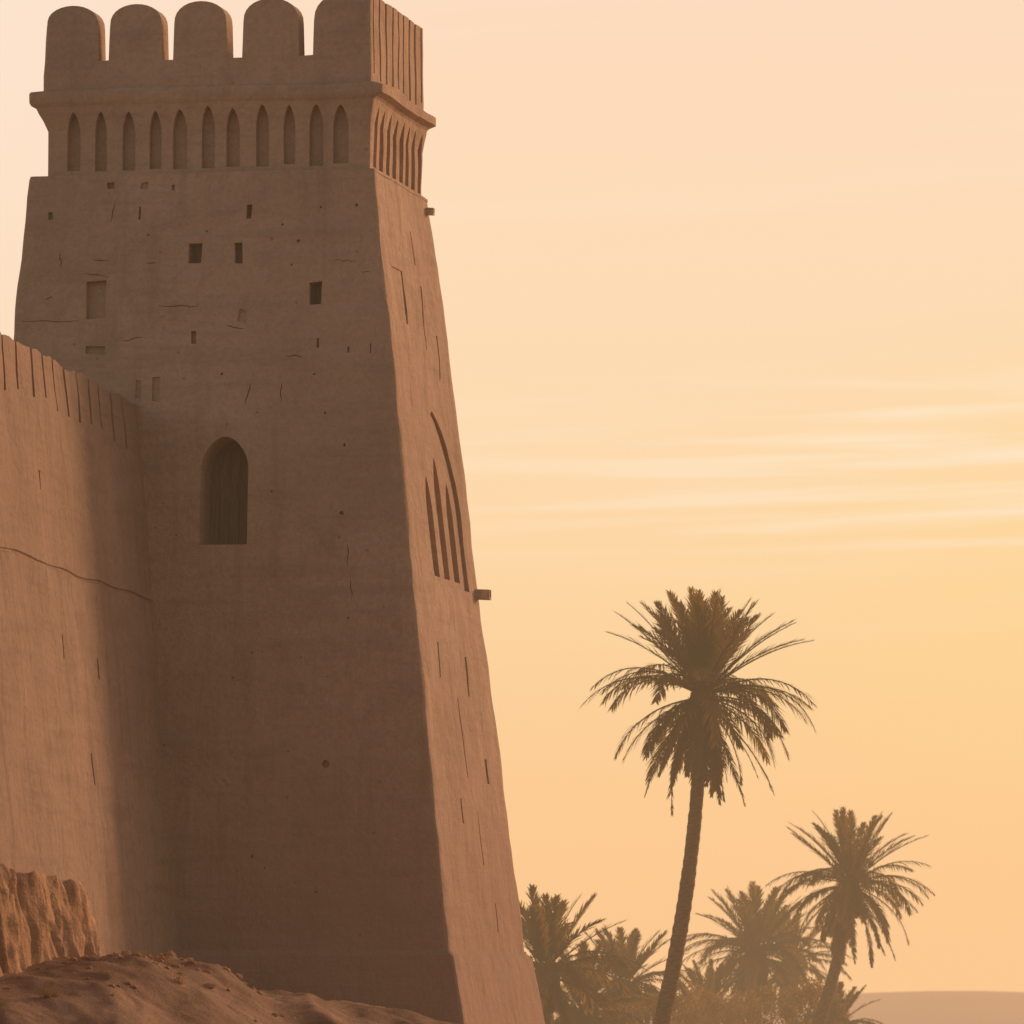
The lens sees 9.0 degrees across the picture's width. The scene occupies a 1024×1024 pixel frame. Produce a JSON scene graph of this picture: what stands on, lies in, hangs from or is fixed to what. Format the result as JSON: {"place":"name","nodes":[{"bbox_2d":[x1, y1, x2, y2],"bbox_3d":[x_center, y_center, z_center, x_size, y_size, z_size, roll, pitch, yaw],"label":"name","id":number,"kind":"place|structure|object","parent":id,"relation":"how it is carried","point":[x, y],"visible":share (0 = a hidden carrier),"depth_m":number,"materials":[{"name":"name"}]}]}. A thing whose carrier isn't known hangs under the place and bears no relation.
{"place":"outdoors","nodes":[
{"label":"outdoors","id":0,"kind":"place"},
{"bbox_2d":[0,952,458,1023],"bbox_3d":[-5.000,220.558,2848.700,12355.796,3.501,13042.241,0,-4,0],"label":"desert ground","id":1,"kind":"structure","parent":0,"point":[159,995],"depth_m":108.91,"materials":[{"name":"brown sand"}]},
{"bbox_2d":[0,863,101,976],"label":"ruined wall","id":2,"kind":"structure","parent":1,"relation":"on","point":[43,917],"depth_m":110.01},
{"bbox_2d":[0,332,181,957],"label":"fortress wall","id":3,"kind":"structure","parent":1,"relation":"on","point":[84,797],"depth_m":122.03,"materials":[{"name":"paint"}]},
{"bbox_2d":[34,950,185,997],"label":"dry grass tufts","id":4,"kind":"object","parent":1,"relation":"on","point":[56,991],"visible":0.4,"depth_m":105.88,"materials":[{"name":"brown plant"}]},
{"bbox_2d":[4,950,285,1021],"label":"mudbrick rubble","id":5,"kind":"object","parent":1,"relation":"on","point":[95,956],"visible":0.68,"depth_m":111.37,"materials":[{"name":"brown stone"}]},
{"bbox_2d":[14,0,544,1023],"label":"desert fort tower","id":6,"kind":"structure","parent":1,"relation":"on","point":[228,284],"depth_m":130.76,"materials":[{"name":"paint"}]},
{"bbox_2d":[519,884,649,1023],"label":"date palm","id":7,"kind":"object","parent":1,"relation":"on","point":[545,933],"visible":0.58,"depth_m":199.00,"materials":[{"name":"green plant"}]},
{"bbox_2d":[552,940,659,1023],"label":"date palm","id":8,"kind":"object","parent":1,"relation":"on","point":[581,1016],"visible":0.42,"depth_m":210.99,"materials":[{"name":"green plant"}]},
{"bbox_2d":[560,926,702,1023],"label":"date palm","id":9,"kind":"object","parent":1,"relation":"on","point":[630,950],"visible":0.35,"depth_m":226.88,"materials":[{"name":"green plant"}]},
{"bbox_2d":[579,586,816,1023],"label":"date palm","id":10,"kind":"object","parent":1,"relation":"on","point":[702,651],"visible":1,"depth_m":184.39,"materials":[{"name":"green plant"}]},
{"bbox_2d":[553,976,852,1023],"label":"desert undergrowth","id":11,"kind":"object","parent":1,"relation":"on","point":[741,1013],"visible":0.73,"depth_m":235.38,"materials":[{"name":"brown plant"}]},
{"bbox_2d":[675,958,776,1023],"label":"date palm","id":12,"kind":"object","parent":1,"relation":"on","point":[713,980],"visible":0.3,"depth_m":244.01,"materials":[{"name":"green plant"}]},
{"bbox_2d":[682,880,830,1023],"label":"date palm","id":13,"kind":"object","parent":1,"relation":"on","point":[754,925],"visible":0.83,"depth_m":248.89,"materials":[{"name":"green plant"}]},
{"bbox_2d":[732,910,852,1021],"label":"date palm","id":14,"kind":"object","parent":1,"relation":"on","point":[812,970],"visible":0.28,"depth_m":260.92,"materials":[{"name":"green plant"}]},
{"bbox_2d":[788,981,881,1023],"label":"date palm","id":15,"kind":"object","parent":1,"relation":"on","point":[850,999],"visible":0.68,"depth_m":238.92,"materials":[{"name":"green plant"}]},
{"bbox_2d":[764,806,934,1023],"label":"date palm","id":16,"kind":"object","parent":1,"relation":"on","point":[848,896],"visible":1,"depth_m":224.16,"materials":[{"name":"green plant"}]},
{"bbox_2d":[0,0,1023,1013],"label":"sky","id":17,"kind":"structure","parent":0,"point":[732,291],"materials":[{"name":"orange"}]},
{"bbox_2d":[554,991,1023,1023],"bbox_3d":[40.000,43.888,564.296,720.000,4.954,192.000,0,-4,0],"label":"distant dune hill","id":18,"kind":"structure","parent":0,"point":[957,1007],"depth_m":518.59,"materials":[{"name":"beige sand"}]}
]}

